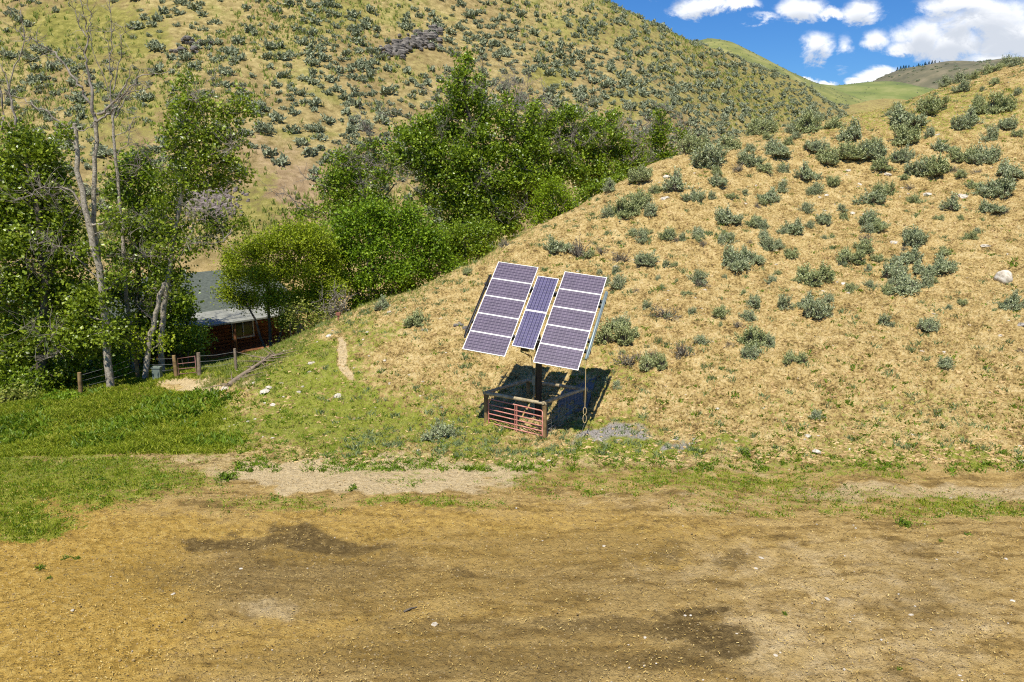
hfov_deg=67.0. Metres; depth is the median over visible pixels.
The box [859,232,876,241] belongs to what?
sagebrush
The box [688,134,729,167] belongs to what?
sagebrush
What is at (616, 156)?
alder tree
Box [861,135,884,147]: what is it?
sagebrush
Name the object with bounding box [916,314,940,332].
sagebrush
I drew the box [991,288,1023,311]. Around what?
sagebrush
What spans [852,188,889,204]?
sagebrush
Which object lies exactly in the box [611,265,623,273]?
sagebrush
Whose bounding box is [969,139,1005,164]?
sagebrush
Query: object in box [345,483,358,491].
weed
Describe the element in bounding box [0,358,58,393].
shrub
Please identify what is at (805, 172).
sagebrush
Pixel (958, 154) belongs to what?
sagebrush
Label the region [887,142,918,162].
sagebrush
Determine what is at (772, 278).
sagebrush
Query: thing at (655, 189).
sagebrush
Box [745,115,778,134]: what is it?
sagebrush
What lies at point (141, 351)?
shrub
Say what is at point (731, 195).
sagebrush
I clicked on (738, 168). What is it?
sagebrush
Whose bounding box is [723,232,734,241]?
sagebrush
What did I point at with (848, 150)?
sagebrush
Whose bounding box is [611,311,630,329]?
sagebrush
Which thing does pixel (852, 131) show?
sagebrush
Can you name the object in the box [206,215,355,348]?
willow tree
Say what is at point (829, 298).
sagebrush
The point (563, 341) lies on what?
solar tracker
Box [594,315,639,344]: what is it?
sagebrush
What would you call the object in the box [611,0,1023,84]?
sky
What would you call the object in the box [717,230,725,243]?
sagebrush
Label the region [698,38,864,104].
hills
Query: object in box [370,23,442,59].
rock outcrop
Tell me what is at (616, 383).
sagebrush
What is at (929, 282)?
sagebrush
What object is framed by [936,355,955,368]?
sagebrush
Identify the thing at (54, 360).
shrub
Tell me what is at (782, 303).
sagebrush
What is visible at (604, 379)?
sagebrush
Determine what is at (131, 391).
weedy bank
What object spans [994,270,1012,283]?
boulder
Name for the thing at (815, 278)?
sagebrush
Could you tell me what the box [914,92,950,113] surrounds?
sagebrush
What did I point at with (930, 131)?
sagebrush
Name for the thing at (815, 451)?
stone
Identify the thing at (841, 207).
sagebrush
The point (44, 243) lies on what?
cottonwood tree
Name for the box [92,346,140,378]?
shrub
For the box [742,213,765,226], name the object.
sagebrush
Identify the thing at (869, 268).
sagebrush
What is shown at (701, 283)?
sagebrush
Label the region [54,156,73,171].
sagebrush
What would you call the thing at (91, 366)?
shrub
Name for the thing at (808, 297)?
sagebrush
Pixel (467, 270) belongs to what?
sagebrush
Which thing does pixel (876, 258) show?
sagebrush
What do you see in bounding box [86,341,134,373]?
shrub
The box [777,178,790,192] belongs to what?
sagebrush
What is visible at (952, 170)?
sagebrush
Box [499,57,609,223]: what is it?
cottonwood tree
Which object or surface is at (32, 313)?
shrub
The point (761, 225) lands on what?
sagebrush
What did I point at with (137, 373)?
wire fence
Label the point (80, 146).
sagebrush
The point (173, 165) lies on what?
sagebrush
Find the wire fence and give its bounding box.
[77,348,237,392]
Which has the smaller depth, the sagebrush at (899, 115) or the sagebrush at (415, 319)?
the sagebrush at (415, 319)
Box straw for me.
[1,480,1022,681]
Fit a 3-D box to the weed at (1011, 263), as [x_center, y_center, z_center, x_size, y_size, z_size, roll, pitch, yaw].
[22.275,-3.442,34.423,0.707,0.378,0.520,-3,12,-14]
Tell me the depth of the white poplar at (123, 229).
39.75 m
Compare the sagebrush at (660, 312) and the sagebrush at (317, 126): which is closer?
the sagebrush at (660, 312)
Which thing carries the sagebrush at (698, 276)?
on the ground at (282, 560)
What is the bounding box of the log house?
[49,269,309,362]
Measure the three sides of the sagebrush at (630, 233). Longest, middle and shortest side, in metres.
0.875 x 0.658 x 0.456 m
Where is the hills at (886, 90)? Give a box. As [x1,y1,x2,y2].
[821,81,934,100]
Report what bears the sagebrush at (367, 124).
on the ground at (282, 560)
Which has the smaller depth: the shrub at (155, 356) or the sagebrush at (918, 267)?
the sagebrush at (918, 267)
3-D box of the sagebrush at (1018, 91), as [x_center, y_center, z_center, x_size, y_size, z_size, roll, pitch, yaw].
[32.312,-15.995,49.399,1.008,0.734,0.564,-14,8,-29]
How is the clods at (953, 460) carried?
on the ground at (282, 560)
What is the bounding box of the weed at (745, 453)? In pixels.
[738,448,750,458]
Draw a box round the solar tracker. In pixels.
[462,262,607,419]
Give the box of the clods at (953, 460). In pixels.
[239,64,1023,463]
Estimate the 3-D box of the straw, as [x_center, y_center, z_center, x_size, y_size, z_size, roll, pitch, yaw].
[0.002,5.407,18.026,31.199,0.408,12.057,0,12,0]
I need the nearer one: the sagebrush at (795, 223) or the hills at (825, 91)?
the sagebrush at (795, 223)
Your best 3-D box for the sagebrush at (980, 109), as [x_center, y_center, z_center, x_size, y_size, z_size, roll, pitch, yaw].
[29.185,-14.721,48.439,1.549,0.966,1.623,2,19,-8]
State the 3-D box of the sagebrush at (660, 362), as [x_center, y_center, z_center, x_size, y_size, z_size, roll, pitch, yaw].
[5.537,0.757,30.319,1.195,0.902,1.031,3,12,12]
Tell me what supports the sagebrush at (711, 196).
on the ground at (282, 560)
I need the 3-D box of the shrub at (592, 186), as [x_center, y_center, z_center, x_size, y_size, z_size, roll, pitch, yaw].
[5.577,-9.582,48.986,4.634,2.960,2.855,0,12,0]
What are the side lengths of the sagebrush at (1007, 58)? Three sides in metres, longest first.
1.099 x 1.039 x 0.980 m
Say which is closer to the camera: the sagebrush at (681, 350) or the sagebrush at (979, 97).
the sagebrush at (681, 350)
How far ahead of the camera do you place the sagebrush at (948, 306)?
32.27 m
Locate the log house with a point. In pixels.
(232, 330)
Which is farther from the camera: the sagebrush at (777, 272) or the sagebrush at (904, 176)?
the sagebrush at (904, 176)
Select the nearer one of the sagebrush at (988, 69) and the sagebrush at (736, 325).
the sagebrush at (736, 325)
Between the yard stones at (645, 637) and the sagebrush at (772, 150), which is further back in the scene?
the sagebrush at (772, 150)
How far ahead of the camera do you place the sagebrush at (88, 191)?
73.48 m
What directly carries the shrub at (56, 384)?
on the ground at (282, 560)
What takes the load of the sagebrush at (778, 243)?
on the ground at (282, 560)
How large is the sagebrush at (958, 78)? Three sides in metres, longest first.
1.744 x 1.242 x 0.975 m
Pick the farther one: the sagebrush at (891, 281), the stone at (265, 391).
the sagebrush at (891, 281)
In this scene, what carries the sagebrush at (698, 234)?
on the ground at (282, 560)
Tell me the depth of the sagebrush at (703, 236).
38.45 m
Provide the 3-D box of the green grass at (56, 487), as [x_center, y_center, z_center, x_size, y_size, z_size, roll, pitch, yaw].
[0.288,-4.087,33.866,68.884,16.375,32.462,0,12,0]
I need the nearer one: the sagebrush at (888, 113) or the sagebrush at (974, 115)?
the sagebrush at (974, 115)
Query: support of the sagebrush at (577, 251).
on the ground at (282, 560)
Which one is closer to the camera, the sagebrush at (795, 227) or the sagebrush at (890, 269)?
the sagebrush at (890, 269)
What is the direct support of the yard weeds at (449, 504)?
on the ground at (282, 560)
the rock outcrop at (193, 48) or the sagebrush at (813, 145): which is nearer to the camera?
the sagebrush at (813, 145)
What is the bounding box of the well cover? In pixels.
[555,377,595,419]
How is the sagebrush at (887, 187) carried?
on the ground at (282, 560)
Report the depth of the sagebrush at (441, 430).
27.40 m
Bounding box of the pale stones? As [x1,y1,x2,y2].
[223,82,1022,462]
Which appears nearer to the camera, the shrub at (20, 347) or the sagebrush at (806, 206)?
the sagebrush at (806, 206)
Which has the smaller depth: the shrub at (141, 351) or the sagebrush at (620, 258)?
the sagebrush at (620, 258)
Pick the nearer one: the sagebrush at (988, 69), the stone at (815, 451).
the stone at (815, 451)
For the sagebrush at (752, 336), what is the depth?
31.03 m
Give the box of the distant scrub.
[700,38,993,103]
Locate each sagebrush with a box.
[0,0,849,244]
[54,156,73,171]
[59,139,85,150]
[83,182,98,195]
[89,143,121,156]
[97,103,123,112]
[164,95,181,107]
[165,158,186,170]
[211,120,230,128]
[226,162,246,170]
[244,98,273,111]
[251,120,276,132]
[301,121,325,131]
[356,115,374,130]
[372,294,390,309]
[401,308,433,327]
[421,417,459,440]
[424,204,440,214]
[462,264,472,273]
[498,237,509,246]
[534,417,563,430]
[543,234,573,252]
[568,234,594,256]
[581,249,594,257]
[594,244,607,254]
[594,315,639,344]
[599,202,614,217]
[600,375,610,383]
[602,177,615,191]
[605,271,626,289]
[606,193,643,218]
[608,249,631,262]
[610,348,641,366]
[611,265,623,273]
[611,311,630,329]
[612,379,621,389]
[624,229,637,236]
[626,163,653,182]
[627,226,638,235]
[628,187,652,206]
[632,227,647,242]
[633,249,660,265]
[638,350,667,370]
[640,226,653,234]
[642,298,652,309]
[643,197,658,216]
[643,303,682,319]
[647,182,662,193]
[657,227,676,239]
[659,226,675,240]
[660,166,691,191]
[662,260,671,267]
[669,338,694,356]
[670,261,677,266]
[673,129,711,153]
[679,231,687,240]
[680,185,706,202]
[680,290,693,294]
[684,264,709,284]
[687,307,699,314]
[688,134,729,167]
[690,225,703,234]
[690,230,704,238]
[692,233,705,238]
[692,333,713,344]
[693,279,710,286]
[707,172,728,185]
[708,188,717,199]
[710,166,723,174]
[711,303,731,318]
[714,203,742,223]
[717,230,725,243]
[718,134,742,149]
[721,240,753,271]
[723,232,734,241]
[724,232,738,243]
[726,193,739,198]
[732,162,744,171]
[732,321,769,346]
[733,318,743,327]
[736,147,766,166]
[736,244,765,263]
[737,309,757,321]
[739,342,764,359]
[742,188,751,195]
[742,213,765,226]
[743,142,758,151]
[744,290,760,307]
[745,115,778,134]
[753,217,771,229]
[754,161,774,173]
[755,185,781,201]
[757,229,770,237]
[757,236,776,250]
[758,197,772,204]
[759,134,782,149]
[762,130,775,139]
[763,274,777,283]
[763,333,775,347]
[765,140,793,155]
[773,269,782,274]
[774,238,785,248]
[775,162,790,172]
[775,219,804,234]
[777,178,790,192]
[777,294,796,310]
[779,118,795,133]
[780,144,789,157]
[780,216,803,234]
[782,348,808,364]
[783,134,794,144]
[783,247,800,258]
[788,131,802,138]
[789,108,823,133]
[791,290,819,308]
[792,161,825,179]
[795,260,836,286]
[796,200,814,213]
[800,103,825,120]
[801,294,834,318]
[803,136,828,151]
[804,179,826,193]
[804,220,815,227]
[805,186,816,195]
[807,408,826,419]
[814,209,832,224]
[815,144,840,164]
[822,116,846,128]
[823,290,834,302]
[826,173,842,186]
[835,117,862,140]
[835,139,867,159]
[835,245,866,263]
[836,203,848,211]
[837,254,847,264]
[839,210,848,220]
[842,281,859,292]
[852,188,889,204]
[852,236,877,252]
[854,207,877,223]
[857,138,888,159]
[859,208,890,225]
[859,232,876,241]
[860,220,881,232]
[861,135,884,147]
[861,277,882,287]
[864,263,872,271]
[869,153,898,170]
[869,253,888,261]
[870,179,895,195]
[872,216,890,231]
[878,313,895,326]
[881,256,909,277]
[881,283,893,292]
[884,109,892,115]
[887,100,930,126]
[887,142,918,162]
[887,277,894,284]
[888,100,905,111]
[888,266,922,295]
[889,119,922,146]
[889,243,923,263]
[899,173,909,179]
[902,223,928,241]
[902,226,928,246]
[904,154,928,175]
[904,183,914,189]
[905,192,923,203]
[911,258,941,276]
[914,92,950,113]
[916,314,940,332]
[919,272,933,287]
[921,151,953,175]
[923,123,935,137]
[924,251,959,272]
[927,276,939,282]
[930,137,953,151]
[931,214,944,219]
[936,75,951,86]
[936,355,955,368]
[937,247,951,255]
[938,191,964,210]
[943,304,952,309]
[946,143,981,162]
[949,77,971,91]
[949,164,961,172]
[950,69,965,83]
[950,112,974,129]
[953,168,969,177]
[956,213,964,219]
[957,104,984,124]
[957,297,969,305]
[960,179,984,188]
[962,99,990,113]
[964,230,979,239]
[966,70,982,79]
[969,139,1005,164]
[971,165,1017,197]
[974,92,984,102]
[978,123,999,140]
[979,62,1003,74]
[979,198,1008,212]
[982,89,1018,114]
[988,78,1000,84]
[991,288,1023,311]
[996,156,1023,177]
[997,114,1018,128]
[999,52,1012,63]
[1005,54,1022,66]
[1009,127,1023,136]
[1013,87,1021,94]
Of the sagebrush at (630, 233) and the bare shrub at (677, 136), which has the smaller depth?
the sagebrush at (630, 233)
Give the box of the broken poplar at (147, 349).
[110,282,182,379]
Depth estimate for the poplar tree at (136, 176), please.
41.34 m
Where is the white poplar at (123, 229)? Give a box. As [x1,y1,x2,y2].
[88,0,153,370]
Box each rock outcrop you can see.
[164,45,198,53]
[180,36,214,45]
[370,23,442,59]
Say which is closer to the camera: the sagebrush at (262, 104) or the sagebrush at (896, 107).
the sagebrush at (896, 107)
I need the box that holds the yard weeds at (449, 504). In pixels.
[0,456,1023,541]
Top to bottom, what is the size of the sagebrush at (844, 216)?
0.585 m
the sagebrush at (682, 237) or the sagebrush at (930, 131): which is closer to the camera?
the sagebrush at (682, 237)
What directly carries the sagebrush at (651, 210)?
on the ground at (282, 560)
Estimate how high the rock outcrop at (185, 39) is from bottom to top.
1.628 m
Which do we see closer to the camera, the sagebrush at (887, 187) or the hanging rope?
the hanging rope
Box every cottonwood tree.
[0,0,142,389]
[259,105,410,294]
[364,45,557,261]
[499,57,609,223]
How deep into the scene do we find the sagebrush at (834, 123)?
49.92 m
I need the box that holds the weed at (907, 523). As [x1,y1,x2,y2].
[895,518,912,527]
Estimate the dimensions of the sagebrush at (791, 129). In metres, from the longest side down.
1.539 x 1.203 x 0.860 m
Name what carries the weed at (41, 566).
on the ground at (282, 560)
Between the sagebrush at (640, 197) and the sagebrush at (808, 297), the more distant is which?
the sagebrush at (640, 197)
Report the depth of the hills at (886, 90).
544.23 m
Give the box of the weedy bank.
[0,365,269,457]
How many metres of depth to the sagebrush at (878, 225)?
38.71 m
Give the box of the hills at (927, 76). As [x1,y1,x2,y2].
[872,57,1023,88]
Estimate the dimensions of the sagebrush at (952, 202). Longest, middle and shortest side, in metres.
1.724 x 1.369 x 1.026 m
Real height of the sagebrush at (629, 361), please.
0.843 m
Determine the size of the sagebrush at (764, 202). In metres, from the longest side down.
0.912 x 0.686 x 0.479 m
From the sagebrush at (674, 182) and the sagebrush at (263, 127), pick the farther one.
the sagebrush at (263, 127)
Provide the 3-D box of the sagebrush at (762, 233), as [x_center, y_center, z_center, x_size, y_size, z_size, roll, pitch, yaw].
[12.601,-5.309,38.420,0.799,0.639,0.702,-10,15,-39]
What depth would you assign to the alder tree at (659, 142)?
60.63 m
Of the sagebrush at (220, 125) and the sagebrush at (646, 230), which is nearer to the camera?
the sagebrush at (646, 230)
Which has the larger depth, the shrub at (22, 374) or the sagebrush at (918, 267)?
the shrub at (22, 374)
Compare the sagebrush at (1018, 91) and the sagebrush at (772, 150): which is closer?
the sagebrush at (772, 150)
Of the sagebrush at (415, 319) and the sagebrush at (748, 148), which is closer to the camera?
the sagebrush at (415, 319)
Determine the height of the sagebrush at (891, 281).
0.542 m
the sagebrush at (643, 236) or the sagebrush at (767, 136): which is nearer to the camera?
the sagebrush at (643, 236)
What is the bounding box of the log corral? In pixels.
[483,378,587,437]
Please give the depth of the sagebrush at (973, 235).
36.81 m
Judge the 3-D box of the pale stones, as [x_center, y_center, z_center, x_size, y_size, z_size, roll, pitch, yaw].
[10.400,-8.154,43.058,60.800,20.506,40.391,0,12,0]
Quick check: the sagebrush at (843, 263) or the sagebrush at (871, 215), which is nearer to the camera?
the sagebrush at (843, 263)
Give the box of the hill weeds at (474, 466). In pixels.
[228,70,1023,473]
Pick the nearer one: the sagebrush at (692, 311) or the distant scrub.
the sagebrush at (692, 311)
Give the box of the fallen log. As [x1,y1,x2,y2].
[205,347,297,387]
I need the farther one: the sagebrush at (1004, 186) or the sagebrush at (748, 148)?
the sagebrush at (748, 148)
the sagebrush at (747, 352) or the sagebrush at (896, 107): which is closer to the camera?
the sagebrush at (747, 352)
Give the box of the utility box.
[151,366,162,379]
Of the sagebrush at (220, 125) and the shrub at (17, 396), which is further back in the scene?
the sagebrush at (220, 125)
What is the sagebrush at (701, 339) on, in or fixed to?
on the ground at (282, 560)
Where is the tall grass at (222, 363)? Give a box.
[194,228,533,388]
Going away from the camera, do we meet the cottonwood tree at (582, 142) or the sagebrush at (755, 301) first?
the sagebrush at (755, 301)
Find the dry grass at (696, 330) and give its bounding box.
[232,60,1023,463]
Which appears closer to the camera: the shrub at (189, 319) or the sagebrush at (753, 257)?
the sagebrush at (753, 257)
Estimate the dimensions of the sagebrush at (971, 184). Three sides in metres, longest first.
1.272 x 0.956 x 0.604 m
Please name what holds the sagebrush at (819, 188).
on the ground at (282, 560)
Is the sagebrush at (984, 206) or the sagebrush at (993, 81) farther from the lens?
the sagebrush at (993, 81)
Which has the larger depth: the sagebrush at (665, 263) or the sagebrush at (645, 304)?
the sagebrush at (665, 263)
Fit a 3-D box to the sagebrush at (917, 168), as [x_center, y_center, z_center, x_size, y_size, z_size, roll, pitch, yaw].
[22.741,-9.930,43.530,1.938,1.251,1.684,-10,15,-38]
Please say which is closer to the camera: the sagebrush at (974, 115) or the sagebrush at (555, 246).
the sagebrush at (555, 246)
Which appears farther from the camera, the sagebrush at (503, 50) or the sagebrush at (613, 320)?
the sagebrush at (503, 50)
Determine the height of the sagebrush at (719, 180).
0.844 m
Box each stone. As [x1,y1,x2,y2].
[260,388,269,393]
[812,449,820,453]
[957,194,967,197]
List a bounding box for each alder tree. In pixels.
[428,210,506,272]
[565,101,658,196]
[635,96,692,164]
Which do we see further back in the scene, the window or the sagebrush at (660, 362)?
the window
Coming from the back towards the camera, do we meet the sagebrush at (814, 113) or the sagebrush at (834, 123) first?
the sagebrush at (814, 113)
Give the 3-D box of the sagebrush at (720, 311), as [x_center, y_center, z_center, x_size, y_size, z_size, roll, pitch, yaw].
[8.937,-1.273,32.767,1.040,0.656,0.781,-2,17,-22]
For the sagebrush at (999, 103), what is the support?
on the ground at (282, 560)
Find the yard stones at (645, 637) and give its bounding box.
[46,469,1020,681]
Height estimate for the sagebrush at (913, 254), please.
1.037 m
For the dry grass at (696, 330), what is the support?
on the ground at (282, 560)
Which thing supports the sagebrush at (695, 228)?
on the ground at (282, 560)
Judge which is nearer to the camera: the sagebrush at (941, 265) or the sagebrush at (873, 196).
the sagebrush at (941, 265)
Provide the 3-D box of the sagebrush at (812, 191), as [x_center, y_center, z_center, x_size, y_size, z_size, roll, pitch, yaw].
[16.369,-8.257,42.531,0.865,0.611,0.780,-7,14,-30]
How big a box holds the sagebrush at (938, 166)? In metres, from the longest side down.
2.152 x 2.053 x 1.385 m
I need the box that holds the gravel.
[578,429,701,443]
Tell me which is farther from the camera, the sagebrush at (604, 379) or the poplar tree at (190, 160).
the poplar tree at (190, 160)
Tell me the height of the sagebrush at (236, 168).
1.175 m
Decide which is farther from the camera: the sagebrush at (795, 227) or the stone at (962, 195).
the stone at (962, 195)
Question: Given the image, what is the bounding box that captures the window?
[231,320,254,339]
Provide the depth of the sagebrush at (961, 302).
32.36 m
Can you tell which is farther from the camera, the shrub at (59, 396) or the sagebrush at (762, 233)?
the sagebrush at (762, 233)
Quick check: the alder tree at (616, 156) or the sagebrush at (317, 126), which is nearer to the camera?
the alder tree at (616, 156)
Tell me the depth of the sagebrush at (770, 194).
41.52 m
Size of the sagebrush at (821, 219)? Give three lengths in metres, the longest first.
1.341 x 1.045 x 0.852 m
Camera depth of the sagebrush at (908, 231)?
37.55 m
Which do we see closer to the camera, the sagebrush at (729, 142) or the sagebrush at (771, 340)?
the sagebrush at (771, 340)
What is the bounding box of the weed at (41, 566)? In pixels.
[35,564,45,570]
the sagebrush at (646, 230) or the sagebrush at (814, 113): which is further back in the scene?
the sagebrush at (814, 113)
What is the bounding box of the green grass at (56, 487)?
[0,109,1023,544]
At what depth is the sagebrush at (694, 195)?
41.26 m
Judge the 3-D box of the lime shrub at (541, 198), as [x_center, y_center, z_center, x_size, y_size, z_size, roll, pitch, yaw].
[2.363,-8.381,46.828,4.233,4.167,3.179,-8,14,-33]
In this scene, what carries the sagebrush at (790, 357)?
on the ground at (282, 560)
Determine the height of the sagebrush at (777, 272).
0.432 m
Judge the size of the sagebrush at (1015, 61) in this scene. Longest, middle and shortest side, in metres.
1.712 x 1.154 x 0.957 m
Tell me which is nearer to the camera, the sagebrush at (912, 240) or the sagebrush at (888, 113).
the sagebrush at (912, 240)
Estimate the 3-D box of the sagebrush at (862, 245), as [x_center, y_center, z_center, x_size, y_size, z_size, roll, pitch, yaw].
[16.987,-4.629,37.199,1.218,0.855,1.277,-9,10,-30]
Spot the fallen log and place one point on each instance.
(242, 374)
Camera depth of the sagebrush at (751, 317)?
32.58 m
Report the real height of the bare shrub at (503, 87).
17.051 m
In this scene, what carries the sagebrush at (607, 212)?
on the ground at (282, 560)
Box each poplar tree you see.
[0,0,172,386]
[78,141,204,367]
[119,65,265,372]
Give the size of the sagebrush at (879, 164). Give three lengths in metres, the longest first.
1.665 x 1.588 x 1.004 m
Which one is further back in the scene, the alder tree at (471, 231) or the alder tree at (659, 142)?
the alder tree at (659, 142)
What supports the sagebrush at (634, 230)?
on the ground at (282, 560)
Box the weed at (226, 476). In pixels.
[213,471,239,482]
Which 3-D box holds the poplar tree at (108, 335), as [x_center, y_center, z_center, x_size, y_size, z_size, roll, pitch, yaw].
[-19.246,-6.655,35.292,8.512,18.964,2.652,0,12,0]
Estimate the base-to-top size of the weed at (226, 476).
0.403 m
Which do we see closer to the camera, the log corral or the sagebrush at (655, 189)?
the log corral
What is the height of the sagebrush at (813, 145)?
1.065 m
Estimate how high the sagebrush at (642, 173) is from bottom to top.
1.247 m
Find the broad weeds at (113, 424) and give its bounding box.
[0,384,245,449]
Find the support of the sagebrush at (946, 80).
on the ground at (282, 560)
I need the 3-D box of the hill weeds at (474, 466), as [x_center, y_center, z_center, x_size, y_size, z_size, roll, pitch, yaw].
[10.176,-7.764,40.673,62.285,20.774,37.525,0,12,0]
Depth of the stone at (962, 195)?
40.54 m
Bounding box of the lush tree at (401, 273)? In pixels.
[297,185,467,321]
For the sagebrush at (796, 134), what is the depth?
48.77 m
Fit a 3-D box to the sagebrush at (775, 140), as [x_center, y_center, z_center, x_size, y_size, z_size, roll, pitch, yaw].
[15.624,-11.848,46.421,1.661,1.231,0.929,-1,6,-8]
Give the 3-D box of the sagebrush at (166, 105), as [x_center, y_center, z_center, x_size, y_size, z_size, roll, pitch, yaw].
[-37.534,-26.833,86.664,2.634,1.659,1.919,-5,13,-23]
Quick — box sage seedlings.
[314,64,1023,458]
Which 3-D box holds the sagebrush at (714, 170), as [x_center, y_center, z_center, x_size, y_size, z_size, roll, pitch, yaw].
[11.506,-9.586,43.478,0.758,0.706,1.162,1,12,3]
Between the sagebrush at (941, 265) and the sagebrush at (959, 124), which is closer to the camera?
the sagebrush at (941, 265)
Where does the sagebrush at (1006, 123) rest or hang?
on the ground at (282, 560)
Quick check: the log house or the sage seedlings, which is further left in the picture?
the log house
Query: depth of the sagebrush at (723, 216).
39.27 m
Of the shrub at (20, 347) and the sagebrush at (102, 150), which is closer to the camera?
the shrub at (20, 347)
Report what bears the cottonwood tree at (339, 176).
on the ground at (282, 560)
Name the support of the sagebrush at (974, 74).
on the ground at (282, 560)
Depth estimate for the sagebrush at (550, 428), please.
28.13 m
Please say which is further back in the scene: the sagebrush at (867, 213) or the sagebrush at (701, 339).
the sagebrush at (867, 213)
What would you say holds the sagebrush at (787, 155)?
on the ground at (282, 560)
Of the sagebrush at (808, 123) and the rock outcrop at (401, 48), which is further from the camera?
the rock outcrop at (401, 48)
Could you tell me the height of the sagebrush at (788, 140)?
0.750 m
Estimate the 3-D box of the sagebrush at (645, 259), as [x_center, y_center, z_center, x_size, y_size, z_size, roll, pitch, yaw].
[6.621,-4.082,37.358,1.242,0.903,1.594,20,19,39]
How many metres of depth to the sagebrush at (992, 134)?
44.97 m
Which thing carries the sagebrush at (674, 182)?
on the ground at (282, 560)
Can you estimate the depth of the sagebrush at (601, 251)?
38.63 m
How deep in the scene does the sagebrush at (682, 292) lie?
34.53 m
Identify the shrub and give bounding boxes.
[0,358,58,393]
[0,380,53,403]
[3,339,29,354]
[17,305,65,341]
[23,342,85,361]
[32,361,89,389]
[42,383,83,400]
[53,306,72,324]
[71,352,101,374]
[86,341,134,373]
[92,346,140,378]
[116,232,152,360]
[120,336,157,362]
[135,279,215,365]
[144,332,181,362]
[155,316,217,367]
[167,174,249,238]
[266,296,333,345]
[315,282,353,319]
[496,66,535,235]
[519,167,581,228]
[569,166,629,204]
[625,119,656,156]
[662,119,702,154]
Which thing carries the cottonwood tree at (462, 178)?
on the ground at (282, 560)
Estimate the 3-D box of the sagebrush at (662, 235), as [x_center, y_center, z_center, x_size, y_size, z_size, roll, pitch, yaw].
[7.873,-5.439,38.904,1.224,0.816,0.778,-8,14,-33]
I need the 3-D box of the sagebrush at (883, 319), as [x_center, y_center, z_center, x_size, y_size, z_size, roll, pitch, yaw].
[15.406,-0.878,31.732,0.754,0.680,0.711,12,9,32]
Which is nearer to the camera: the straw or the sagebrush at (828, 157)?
the straw
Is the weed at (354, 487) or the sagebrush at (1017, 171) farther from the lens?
the sagebrush at (1017, 171)
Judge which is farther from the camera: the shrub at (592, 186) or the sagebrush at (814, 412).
the shrub at (592, 186)
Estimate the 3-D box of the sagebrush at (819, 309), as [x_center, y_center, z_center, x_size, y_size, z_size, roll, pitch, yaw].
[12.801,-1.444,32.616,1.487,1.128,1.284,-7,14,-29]
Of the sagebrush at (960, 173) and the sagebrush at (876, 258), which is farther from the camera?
the sagebrush at (960, 173)
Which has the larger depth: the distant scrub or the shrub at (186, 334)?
the distant scrub
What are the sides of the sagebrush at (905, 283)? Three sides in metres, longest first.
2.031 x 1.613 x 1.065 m
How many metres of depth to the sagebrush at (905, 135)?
46.57 m
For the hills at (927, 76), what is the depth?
877.86 m
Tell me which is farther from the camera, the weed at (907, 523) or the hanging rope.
the hanging rope
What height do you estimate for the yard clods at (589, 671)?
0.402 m
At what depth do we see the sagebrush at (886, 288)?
34.06 m
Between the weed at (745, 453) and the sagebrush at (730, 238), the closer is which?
the weed at (745, 453)
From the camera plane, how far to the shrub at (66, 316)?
48.87 m
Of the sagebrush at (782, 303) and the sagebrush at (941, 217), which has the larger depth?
the sagebrush at (941, 217)
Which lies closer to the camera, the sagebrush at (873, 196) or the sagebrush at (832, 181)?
the sagebrush at (873, 196)
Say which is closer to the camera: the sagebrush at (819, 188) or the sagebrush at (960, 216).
the sagebrush at (960, 216)
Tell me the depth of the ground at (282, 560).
23.81 m
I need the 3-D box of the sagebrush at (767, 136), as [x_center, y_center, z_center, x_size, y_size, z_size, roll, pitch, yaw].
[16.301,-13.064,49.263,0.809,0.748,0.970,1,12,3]
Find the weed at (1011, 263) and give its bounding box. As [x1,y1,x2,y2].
[1006,260,1018,266]
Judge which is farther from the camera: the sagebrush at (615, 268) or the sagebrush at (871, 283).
the sagebrush at (615, 268)
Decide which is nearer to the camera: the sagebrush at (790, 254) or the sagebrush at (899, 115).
the sagebrush at (790, 254)
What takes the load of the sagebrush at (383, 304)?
on the ground at (282, 560)
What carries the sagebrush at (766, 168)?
on the ground at (282, 560)
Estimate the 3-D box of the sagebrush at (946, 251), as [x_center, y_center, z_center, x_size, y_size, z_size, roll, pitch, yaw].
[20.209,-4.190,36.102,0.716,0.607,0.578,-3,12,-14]
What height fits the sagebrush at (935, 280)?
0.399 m
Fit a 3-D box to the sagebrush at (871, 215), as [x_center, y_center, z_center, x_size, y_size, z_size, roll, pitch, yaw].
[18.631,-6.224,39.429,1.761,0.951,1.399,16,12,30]
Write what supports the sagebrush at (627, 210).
on the ground at (282, 560)
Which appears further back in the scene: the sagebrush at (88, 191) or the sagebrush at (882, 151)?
the sagebrush at (88, 191)
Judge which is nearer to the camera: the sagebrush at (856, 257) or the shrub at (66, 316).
the sagebrush at (856, 257)
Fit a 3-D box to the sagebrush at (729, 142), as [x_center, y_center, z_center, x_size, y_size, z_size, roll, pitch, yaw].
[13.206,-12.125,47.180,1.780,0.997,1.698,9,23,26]
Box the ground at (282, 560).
[0,0,1023,681]
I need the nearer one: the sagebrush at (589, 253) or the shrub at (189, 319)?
the sagebrush at (589, 253)
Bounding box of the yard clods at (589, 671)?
[0,479,1021,681]
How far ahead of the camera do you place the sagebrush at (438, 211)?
75.42 m
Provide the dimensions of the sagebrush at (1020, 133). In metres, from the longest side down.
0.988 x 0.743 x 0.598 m
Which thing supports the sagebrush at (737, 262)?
on the ground at (282, 560)
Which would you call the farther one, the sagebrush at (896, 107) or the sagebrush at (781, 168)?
the sagebrush at (896, 107)

